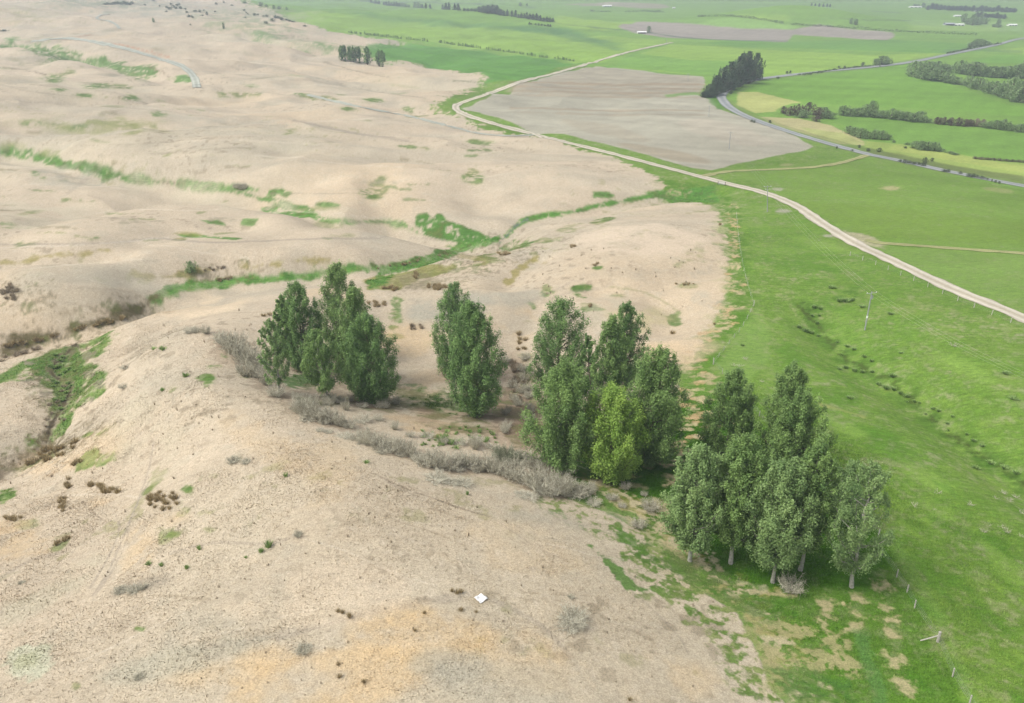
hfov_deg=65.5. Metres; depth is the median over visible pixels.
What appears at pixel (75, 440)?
rush tuft
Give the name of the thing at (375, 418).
dead shrub
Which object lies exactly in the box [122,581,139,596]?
brush pile
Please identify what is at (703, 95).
pine tree
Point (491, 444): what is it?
dead shrub
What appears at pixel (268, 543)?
weed
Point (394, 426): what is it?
dead shrub
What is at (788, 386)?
poplar tree
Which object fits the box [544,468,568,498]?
dead shrub
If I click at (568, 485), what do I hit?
dead shrub
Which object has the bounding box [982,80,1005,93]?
willow tree
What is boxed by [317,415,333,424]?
dead shrub
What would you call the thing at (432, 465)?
dead shrub
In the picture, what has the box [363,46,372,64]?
poplar tree
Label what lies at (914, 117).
willow tree
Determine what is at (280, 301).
poplar tree
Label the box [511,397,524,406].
dead shrub
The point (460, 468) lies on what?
dead shrub
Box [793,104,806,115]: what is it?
shrub
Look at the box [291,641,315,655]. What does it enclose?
brush pile
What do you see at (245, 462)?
brush pile
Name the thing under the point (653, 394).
poplar tree
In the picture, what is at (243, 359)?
dead shrub
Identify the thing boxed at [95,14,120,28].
hill road
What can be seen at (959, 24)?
farm shed
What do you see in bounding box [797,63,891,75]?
hedge
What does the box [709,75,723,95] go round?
pine tree
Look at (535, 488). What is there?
dead shrub
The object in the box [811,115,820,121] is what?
shrub
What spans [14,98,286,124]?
wire fence
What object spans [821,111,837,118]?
willow tree
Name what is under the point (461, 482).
brush pile
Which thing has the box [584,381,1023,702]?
grass
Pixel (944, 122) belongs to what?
shrub
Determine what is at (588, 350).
poplar tree
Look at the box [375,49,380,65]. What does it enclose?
poplar tree
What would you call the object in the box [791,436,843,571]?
poplar tree
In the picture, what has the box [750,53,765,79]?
pine tree
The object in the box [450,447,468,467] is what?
dead shrub
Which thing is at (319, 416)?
dead shrub
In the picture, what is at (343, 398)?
dead shrub
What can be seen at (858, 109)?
willow tree
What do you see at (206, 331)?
dead shrub
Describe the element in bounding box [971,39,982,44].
willow tree
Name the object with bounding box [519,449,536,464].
dead shrub
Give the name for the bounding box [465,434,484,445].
dead shrub
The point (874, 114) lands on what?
willow tree
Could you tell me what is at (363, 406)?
dead shrub
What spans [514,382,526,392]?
dead shrub
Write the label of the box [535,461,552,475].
dead shrub
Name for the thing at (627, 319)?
poplar tree
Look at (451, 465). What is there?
dead shrub
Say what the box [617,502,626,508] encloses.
brush pile
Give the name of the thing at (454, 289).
poplar tree
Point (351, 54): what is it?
poplar tree
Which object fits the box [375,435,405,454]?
dead shrub
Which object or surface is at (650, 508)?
bush
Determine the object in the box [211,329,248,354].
dead shrub
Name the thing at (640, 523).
brush pile
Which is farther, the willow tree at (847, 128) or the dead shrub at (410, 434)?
the willow tree at (847, 128)
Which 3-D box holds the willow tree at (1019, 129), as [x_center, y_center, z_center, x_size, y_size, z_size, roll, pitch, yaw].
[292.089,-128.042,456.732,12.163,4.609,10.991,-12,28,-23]
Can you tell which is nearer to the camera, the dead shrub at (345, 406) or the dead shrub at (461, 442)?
the dead shrub at (461, 442)
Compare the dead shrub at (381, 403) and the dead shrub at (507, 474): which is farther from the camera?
the dead shrub at (381, 403)
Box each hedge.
[624,10,663,12]
[698,14,783,23]
[791,23,976,34]
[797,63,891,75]
[947,42,1001,53]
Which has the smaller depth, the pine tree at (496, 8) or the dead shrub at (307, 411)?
the dead shrub at (307, 411)
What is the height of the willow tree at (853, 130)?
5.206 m
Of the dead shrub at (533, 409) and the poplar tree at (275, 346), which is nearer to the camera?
the poplar tree at (275, 346)
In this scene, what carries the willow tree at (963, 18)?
on the ground at (122, 172)
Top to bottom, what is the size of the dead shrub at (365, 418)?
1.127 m
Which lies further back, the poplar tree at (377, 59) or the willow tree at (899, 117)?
the poplar tree at (377, 59)
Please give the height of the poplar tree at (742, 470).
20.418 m
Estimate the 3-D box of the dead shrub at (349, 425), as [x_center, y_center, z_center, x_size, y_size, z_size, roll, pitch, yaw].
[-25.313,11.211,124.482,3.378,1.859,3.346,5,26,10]
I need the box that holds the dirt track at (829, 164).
[702,155,869,176]
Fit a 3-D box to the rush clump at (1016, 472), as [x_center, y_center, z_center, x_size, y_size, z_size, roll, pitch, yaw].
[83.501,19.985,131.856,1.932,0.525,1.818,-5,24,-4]
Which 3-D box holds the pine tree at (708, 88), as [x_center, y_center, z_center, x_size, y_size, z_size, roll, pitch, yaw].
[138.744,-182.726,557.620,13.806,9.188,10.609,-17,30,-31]
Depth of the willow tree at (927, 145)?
409.12 m
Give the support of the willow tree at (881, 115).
on the ground at (122, 172)
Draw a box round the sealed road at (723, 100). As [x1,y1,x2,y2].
[716,37,1023,186]
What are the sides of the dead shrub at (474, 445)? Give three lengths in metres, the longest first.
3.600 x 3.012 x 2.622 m
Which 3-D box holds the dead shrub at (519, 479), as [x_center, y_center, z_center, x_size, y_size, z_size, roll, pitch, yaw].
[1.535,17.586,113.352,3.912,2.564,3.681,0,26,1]
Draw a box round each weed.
[263,539,272,547]
[436,432,447,440]
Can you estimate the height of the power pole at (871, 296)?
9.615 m
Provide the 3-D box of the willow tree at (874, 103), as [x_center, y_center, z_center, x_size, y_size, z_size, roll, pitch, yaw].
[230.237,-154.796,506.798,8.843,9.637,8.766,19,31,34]
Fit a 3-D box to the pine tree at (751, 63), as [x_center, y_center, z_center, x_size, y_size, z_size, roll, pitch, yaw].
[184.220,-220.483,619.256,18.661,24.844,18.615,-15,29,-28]
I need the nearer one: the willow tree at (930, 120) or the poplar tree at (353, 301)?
the poplar tree at (353, 301)
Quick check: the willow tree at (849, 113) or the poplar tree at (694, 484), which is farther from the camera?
the willow tree at (849, 113)
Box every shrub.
[182,326,195,333]
[190,327,199,333]
[199,323,211,333]
[210,329,233,343]
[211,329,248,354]
[214,333,238,345]
[225,336,250,360]
[230,339,257,363]
[233,182,244,189]
[233,358,253,376]
[236,348,262,369]
[244,360,266,378]
[257,368,272,384]
[265,381,286,398]
[287,395,305,412]
[291,390,315,415]
[298,413,314,422]
[301,399,322,418]
[308,394,321,404]
[308,403,333,421]
[317,406,340,424]
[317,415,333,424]
[319,390,338,403]
[322,398,334,404]
[330,411,346,425]
[332,429,354,440]
[335,393,347,403]
[340,398,351,409]
[340,416,358,428]
[346,391,355,401]
[346,428,363,442]
[352,411,372,424]
[352,426,373,445]
[356,403,369,407]
[359,422,385,446]
[367,433,394,451]
[373,411,383,420]
[374,446,387,454]
[375,398,386,406]
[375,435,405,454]
[378,400,391,408]
[389,419,398,429]
[390,395,400,404]
[392,435,410,452]
[396,434,418,456]
[404,431,415,437]
[408,448,425,461]
[412,452,434,467]
[416,446,443,468]
[418,429,437,439]
[430,447,454,468]
[436,434,449,444]
[436,446,465,471]
[449,435,467,445]
[449,464,465,473]
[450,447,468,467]
[455,449,482,468]
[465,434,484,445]
[466,454,487,471]
[467,432,482,449]
[471,449,502,471]
[482,441,500,448]
[484,453,507,473]
[490,444,508,460]
[493,442,517,462]
[494,457,515,476]
[498,451,528,481]
[499,424,509,433]
[500,407,510,414]
[501,354,511,363]
[505,377,519,388]
[506,447,523,460]
[510,450,530,465]
[510,466,531,483]
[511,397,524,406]
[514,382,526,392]
[516,351,532,359]
[517,370,532,381]
[518,466,544,487]
[519,362,526,372]
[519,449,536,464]
[520,380,533,392]
[522,455,542,470]
[522,466,557,495]
[526,402,535,413]
[531,475,563,498]
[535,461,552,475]
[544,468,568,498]
[547,466,570,480]
[551,468,579,497]
[559,477,589,500]
[573,484,591,498]
[580,480,596,490]
[584,482,597,494]
[776,571,806,598]
[779,106,787,113]
[785,106,796,115]
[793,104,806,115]
[804,102,817,114]
[811,107,828,118]
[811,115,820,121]
[934,117,942,123]
[937,117,951,124]
[946,117,956,125]
[955,117,964,125]
[960,119,971,126]
[966,119,974,126]
[975,119,985,126]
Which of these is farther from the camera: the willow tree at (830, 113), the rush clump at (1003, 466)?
the willow tree at (830, 113)
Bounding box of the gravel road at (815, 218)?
[452,42,1023,322]
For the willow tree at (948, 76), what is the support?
on the ground at (122, 172)
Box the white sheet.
[474,593,487,602]
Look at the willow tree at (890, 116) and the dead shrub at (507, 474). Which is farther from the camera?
the willow tree at (890, 116)
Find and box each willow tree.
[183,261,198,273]
[794,109,812,117]
[820,107,829,116]
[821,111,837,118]
[838,105,853,115]
[842,126,856,133]
[844,108,857,116]
[849,127,859,136]
[851,107,868,116]
[852,128,867,138]
[860,104,875,116]
[862,131,874,138]
[868,101,879,111]
[868,110,881,117]
[870,129,880,138]
[876,55,888,64]
[876,110,887,117]
[876,130,887,139]
[883,108,898,119]
[893,110,905,120]
[896,111,914,120]
[904,61,922,76]
[907,113,922,121]
[909,141,920,148]
[910,65,930,78]
[913,140,929,150]
[916,111,927,121]
[917,61,938,67]
[918,66,942,80]
[920,141,933,150]
[923,117,933,122]
[927,69,950,80]
[927,142,941,150]
[928,61,946,67]
[937,64,956,71]
[940,72,955,82]
[947,77,964,84]
[952,60,971,73]
[956,63,978,74]
[960,13,969,21]
[962,76,977,86]
[963,61,987,75]
[968,14,977,24]
[968,77,990,89]
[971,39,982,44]
[972,65,992,76]
[978,38,986,44]
[978,83,990,91]
[980,121,998,128]
[981,18,989,23]
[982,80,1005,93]
[986,66,1000,77]
[987,66,1015,77]
[988,120,1005,128]
[991,83,1010,95]
[995,77,1021,98]
[996,119,1012,130]
[1001,66,1023,77]
[1005,90,1023,101]
[1005,124,1016,130]
[1009,64,1023,78]
[1009,80,1023,102]
[1011,123,1023,132]
[1013,82,1023,102]
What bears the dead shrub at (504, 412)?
on the ground at (122, 172)
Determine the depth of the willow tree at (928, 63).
727.68 m
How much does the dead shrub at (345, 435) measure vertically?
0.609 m
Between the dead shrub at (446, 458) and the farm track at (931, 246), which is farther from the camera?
the farm track at (931, 246)
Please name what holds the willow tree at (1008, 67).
on the ground at (122, 172)
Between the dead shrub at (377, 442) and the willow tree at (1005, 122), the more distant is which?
the willow tree at (1005, 122)
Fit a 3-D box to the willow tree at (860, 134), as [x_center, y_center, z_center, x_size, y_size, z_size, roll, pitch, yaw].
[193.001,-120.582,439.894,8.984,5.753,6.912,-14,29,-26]
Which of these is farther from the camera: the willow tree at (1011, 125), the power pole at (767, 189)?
the willow tree at (1011, 125)
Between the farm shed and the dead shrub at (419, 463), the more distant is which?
the farm shed
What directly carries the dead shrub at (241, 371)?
on the ground at (122, 172)
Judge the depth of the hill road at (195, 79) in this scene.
730.83 m
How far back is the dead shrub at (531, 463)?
119.05 m
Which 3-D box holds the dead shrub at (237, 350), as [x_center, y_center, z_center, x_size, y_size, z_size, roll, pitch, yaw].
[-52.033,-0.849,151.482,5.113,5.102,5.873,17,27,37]
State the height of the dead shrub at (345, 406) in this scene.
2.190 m
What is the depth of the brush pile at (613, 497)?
113.63 m
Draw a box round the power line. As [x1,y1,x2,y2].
[867,292,1023,378]
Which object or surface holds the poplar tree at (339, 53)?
on the ground at (122, 172)
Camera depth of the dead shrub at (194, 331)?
162.02 m
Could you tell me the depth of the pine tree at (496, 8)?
1318.08 m
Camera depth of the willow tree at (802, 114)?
494.95 m
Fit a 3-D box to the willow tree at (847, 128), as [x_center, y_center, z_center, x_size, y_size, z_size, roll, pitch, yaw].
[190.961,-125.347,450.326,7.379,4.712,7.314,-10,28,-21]
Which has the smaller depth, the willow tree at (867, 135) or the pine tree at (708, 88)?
the willow tree at (867, 135)
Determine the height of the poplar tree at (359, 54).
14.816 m
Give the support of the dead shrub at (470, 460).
on the ground at (122, 172)
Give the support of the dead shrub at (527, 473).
on the ground at (122, 172)
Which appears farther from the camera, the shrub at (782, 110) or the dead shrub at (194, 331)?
the shrub at (782, 110)
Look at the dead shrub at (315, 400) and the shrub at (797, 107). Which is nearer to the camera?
the dead shrub at (315, 400)
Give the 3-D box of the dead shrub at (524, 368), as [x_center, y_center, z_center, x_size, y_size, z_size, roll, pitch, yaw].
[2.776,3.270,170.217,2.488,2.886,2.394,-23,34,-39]
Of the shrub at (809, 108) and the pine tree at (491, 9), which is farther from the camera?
the pine tree at (491, 9)
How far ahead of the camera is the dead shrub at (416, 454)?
115.02 m
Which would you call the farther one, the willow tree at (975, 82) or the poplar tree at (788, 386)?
the willow tree at (975, 82)
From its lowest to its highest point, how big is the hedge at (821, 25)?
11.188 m
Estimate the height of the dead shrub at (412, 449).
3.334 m
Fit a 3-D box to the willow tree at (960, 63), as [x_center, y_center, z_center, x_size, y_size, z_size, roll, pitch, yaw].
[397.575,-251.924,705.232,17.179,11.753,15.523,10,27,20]
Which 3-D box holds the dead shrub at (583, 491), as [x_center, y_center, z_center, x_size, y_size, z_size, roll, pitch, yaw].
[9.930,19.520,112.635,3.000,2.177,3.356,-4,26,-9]
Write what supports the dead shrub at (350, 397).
on the ground at (122, 172)
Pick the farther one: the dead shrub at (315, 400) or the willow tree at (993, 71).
the willow tree at (993, 71)
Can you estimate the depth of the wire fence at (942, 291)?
195.71 m
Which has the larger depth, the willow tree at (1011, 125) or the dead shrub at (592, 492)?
the willow tree at (1011, 125)
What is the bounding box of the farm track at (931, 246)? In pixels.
[864,239,1023,254]
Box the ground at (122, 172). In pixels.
[0,0,1023,702]
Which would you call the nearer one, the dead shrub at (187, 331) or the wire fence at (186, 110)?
the dead shrub at (187, 331)
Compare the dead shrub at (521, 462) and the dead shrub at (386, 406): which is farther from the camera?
the dead shrub at (386, 406)
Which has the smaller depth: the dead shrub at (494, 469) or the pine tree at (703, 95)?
the dead shrub at (494, 469)
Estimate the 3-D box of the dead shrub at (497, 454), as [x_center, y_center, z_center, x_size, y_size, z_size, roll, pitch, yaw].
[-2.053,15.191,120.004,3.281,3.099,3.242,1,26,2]
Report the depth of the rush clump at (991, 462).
135.49 m
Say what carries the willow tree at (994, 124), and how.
on the ground at (122, 172)
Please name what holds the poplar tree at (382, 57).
on the ground at (122, 172)
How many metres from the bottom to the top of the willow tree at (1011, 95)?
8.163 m
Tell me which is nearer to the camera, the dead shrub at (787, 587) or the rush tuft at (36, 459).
the dead shrub at (787, 587)
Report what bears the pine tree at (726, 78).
on the ground at (122, 172)
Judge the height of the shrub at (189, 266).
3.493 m
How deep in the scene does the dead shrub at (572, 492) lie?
112.18 m
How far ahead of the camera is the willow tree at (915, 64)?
679.12 m
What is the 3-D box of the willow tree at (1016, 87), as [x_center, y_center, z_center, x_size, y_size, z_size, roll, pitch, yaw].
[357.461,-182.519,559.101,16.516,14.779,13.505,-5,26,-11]
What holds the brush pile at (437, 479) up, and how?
on the ground at (122, 172)
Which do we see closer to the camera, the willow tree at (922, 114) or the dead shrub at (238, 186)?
the dead shrub at (238, 186)
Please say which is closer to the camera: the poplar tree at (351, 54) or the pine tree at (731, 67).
the pine tree at (731, 67)
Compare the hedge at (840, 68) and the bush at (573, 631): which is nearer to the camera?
the bush at (573, 631)
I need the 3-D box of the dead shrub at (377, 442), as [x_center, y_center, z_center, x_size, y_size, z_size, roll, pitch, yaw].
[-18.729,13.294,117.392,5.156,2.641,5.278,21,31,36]
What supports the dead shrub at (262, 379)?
on the ground at (122, 172)
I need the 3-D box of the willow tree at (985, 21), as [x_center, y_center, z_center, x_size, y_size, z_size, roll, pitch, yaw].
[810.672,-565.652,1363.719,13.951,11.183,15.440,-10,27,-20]
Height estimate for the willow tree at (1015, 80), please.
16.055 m
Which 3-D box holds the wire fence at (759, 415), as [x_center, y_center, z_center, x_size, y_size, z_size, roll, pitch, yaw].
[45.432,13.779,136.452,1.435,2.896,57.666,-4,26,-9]
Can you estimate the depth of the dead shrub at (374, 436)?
117.83 m
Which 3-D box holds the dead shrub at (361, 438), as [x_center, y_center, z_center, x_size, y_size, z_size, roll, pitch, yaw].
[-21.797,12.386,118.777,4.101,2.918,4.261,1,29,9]
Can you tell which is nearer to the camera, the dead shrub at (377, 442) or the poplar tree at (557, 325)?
the dead shrub at (377, 442)
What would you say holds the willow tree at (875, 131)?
on the ground at (122, 172)
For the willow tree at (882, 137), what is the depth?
436.46 m
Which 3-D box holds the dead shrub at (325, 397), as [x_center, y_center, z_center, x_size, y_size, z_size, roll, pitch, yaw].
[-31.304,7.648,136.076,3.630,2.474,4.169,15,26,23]
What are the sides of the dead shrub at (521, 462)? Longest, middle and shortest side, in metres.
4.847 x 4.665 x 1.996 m
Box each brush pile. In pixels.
[112,584,127,594]
[114,383,127,388]
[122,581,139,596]
[132,670,143,680]
[137,581,146,590]
[224,455,241,464]
[237,457,250,465]
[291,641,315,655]
[293,529,301,536]
[323,428,332,433]
[423,466,450,486]
[441,475,459,487]
[451,475,474,487]
[511,488,529,499]
[522,489,539,502]
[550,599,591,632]
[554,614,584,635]
[585,496,604,507]
[606,491,620,500]
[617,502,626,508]
[618,481,632,489]
[629,516,647,529]
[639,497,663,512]
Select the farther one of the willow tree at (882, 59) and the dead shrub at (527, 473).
the willow tree at (882, 59)
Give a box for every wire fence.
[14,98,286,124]
[713,358,876,532]
[850,251,1023,325]
[878,529,974,702]
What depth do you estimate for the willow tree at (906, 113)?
491.48 m
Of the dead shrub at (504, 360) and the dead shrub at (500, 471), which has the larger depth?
the dead shrub at (504, 360)
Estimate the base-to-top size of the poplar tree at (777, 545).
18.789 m
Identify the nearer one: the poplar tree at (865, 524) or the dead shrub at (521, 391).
the poplar tree at (865, 524)
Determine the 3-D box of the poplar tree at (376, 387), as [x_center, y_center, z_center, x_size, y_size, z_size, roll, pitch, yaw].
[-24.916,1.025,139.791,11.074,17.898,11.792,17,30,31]
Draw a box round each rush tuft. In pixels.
[29,455,38,461]
[69,436,79,442]
[111,486,120,493]
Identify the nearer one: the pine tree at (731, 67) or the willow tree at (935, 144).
the willow tree at (935, 144)
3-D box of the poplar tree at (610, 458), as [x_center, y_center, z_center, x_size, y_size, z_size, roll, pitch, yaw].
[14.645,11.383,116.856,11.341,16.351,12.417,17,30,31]
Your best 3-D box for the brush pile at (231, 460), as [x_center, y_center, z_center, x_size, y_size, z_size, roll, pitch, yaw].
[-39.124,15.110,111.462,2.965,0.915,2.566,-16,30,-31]
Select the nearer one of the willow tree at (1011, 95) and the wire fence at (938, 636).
the wire fence at (938, 636)
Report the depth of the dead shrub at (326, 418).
124.56 m
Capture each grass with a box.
[0,335,109,503]
[190,186,713,289]
[293,375,465,414]
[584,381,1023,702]
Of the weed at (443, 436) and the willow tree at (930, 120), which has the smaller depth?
the weed at (443, 436)
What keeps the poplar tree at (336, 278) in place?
on the ground at (122, 172)
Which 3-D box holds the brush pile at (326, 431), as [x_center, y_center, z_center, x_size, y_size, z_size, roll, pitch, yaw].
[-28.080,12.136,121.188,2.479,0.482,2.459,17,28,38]
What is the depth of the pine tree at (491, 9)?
1322.08 m
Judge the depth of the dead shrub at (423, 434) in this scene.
126.42 m
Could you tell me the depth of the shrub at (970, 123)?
473.66 m
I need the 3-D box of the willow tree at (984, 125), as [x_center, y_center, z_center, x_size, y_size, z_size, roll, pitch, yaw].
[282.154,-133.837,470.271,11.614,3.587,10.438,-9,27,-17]
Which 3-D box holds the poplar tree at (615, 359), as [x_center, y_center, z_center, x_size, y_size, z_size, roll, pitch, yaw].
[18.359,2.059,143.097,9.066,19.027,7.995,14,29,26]
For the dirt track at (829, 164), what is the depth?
351.03 m
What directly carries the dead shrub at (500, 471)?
on the ground at (122, 172)
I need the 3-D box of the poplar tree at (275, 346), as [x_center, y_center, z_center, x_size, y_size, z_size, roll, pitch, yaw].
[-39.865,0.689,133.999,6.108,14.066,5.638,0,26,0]
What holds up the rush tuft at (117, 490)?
on the ground at (122, 172)
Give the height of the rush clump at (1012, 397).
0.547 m
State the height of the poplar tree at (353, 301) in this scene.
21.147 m
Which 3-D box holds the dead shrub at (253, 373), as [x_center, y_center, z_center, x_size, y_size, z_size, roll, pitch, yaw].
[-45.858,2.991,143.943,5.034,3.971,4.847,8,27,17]
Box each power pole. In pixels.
[765,186,770,211]
[864,291,876,329]
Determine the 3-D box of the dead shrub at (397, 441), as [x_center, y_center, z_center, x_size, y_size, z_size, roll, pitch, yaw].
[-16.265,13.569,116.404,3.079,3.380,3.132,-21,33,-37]
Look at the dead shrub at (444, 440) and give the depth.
124.35 m
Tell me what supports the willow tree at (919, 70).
on the ground at (122, 172)
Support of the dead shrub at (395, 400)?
on the ground at (122, 172)
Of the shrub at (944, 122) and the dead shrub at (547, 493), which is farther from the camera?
the shrub at (944, 122)
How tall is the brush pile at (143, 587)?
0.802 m
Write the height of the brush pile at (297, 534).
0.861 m
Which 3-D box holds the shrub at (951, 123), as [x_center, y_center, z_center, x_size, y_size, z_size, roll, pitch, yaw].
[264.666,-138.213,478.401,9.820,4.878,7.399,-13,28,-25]
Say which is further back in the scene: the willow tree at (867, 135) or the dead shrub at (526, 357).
the willow tree at (867, 135)
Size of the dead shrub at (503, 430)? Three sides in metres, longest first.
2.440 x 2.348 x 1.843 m
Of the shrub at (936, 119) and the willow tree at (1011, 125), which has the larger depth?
the shrub at (936, 119)
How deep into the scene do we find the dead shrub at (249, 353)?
150.01 m
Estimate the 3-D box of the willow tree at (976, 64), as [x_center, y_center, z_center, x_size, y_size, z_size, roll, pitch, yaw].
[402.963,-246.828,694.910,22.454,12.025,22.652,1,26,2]
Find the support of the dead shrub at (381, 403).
on the ground at (122, 172)
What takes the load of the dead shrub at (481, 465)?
on the ground at (122, 172)
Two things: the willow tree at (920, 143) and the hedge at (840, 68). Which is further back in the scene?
the hedge at (840, 68)
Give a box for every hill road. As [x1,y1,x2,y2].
[31,37,200,87]
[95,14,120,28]
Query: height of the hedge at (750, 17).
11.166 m
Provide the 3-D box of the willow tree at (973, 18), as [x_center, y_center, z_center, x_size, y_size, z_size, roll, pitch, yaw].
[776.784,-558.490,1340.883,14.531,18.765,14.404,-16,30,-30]
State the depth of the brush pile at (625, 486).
117.07 m
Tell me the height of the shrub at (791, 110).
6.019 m
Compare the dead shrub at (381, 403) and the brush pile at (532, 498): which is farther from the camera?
the dead shrub at (381, 403)
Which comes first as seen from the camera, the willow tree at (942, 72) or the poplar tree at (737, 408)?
the poplar tree at (737, 408)
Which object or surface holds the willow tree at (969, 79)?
on the ground at (122, 172)
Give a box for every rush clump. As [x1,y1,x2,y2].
[986,459,995,464]
[1000,464,1010,469]
[1007,394,1020,400]
[1012,469,1021,474]
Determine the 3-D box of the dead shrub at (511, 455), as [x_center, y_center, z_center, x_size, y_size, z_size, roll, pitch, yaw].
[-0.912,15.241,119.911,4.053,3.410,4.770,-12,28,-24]
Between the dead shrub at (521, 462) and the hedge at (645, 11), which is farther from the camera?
the hedge at (645, 11)
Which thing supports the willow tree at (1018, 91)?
on the ground at (122, 172)
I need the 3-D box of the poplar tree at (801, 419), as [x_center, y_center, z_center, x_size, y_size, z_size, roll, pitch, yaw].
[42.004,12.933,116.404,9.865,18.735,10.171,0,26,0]
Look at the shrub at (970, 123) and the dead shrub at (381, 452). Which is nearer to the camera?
the dead shrub at (381, 452)
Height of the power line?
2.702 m
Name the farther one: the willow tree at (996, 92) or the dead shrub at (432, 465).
the willow tree at (996, 92)
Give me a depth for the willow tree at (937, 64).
719.55 m
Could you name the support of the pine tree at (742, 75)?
on the ground at (122, 172)
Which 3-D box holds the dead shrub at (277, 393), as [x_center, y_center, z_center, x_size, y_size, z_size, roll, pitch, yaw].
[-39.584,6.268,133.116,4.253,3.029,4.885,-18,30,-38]
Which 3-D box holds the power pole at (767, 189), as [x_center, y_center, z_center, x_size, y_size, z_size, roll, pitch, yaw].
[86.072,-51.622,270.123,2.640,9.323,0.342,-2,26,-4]
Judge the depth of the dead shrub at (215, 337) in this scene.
157.84 m
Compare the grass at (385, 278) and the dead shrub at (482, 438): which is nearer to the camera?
the dead shrub at (482, 438)
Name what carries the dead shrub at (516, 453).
on the ground at (122, 172)
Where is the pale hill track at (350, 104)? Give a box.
[307,94,533,135]
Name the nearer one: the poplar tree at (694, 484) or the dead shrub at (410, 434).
the poplar tree at (694, 484)
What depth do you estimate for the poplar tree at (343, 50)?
750.61 m
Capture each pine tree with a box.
[487,4,495,13]
[492,5,499,13]
[701,91,708,96]
[702,84,717,96]
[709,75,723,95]
[712,67,735,91]
[722,61,739,90]
[732,56,748,86]
[735,51,762,83]
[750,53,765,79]
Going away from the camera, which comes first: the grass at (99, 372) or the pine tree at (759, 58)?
the grass at (99, 372)
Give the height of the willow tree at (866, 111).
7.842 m
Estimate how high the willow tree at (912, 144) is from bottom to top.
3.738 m
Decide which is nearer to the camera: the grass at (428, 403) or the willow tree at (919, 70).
the grass at (428, 403)
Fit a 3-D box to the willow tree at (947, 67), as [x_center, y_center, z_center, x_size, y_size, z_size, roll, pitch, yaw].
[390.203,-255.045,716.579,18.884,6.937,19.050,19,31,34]
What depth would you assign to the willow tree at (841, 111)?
506.00 m
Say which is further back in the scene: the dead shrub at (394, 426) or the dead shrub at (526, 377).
the dead shrub at (526, 377)
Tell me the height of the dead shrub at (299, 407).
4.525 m
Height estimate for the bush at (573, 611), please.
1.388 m
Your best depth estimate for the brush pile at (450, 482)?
108.75 m
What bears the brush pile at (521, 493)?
on the ground at (122, 172)
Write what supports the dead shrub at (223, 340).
on the ground at (122, 172)
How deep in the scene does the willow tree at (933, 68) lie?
655.64 m
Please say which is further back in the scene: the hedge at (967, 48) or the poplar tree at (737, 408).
the hedge at (967, 48)
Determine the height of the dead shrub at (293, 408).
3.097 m
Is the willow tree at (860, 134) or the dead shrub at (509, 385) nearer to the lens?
the dead shrub at (509, 385)
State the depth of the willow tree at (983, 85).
605.55 m
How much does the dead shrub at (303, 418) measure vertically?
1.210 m
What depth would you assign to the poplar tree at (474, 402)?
136.54 m
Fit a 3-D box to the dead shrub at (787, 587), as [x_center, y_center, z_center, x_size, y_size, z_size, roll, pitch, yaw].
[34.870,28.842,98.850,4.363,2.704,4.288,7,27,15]
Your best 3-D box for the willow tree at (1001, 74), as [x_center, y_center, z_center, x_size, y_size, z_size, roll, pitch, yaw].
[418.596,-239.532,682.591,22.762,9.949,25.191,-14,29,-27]
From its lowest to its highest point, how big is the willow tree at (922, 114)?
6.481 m
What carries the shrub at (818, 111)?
on the ground at (122, 172)
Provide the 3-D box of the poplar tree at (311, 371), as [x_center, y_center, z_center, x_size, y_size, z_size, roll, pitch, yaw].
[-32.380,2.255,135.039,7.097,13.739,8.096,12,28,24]
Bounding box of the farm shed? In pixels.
[953,23,964,25]
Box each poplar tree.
[256,318,292,389]
[272,293,297,358]
[276,279,328,371]
[299,328,348,395]
[316,259,360,352]
[330,284,375,382]
[335,309,401,403]
[338,45,343,59]
[339,45,347,60]
[344,46,351,61]
[349,45,357,61]
[354,46,363,62]
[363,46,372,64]
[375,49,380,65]
[379,50,385,66]
[429,281,476,380]
[444,297,508,417]
[515,354,600,476]
[525,295,591,396]
[567,380,653,484]
[576,332,597,401]
[589,313,637,406]
[609,301,651,379]
[622,341,691,467]
[657,441,732,561]
[696,366,758,459]
[708,432,773,564]
[742,455,825,583]
[752,358,813,468]
[765,383,838,482]
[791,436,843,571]
[824,458,895,588]
[828,460,862,523]
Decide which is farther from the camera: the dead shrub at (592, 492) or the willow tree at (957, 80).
the willow tree at (957, 80)
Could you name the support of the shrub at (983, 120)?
on the ground at (122, 172)
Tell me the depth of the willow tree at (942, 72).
652.92 m
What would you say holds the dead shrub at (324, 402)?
on the ground at (122, 172)
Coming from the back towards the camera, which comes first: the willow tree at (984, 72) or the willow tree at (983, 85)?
the willow tree at (984, 72)
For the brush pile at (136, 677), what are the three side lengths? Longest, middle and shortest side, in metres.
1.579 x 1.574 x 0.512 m
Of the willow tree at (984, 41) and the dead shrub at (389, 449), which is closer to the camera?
the dead shrub at (389, 449)
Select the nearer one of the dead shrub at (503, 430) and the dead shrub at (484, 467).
the dead shrub at (484, 467)
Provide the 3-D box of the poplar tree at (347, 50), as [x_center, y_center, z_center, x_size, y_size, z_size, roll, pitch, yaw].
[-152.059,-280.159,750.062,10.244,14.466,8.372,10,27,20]
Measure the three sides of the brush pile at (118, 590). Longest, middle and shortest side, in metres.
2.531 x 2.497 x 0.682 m

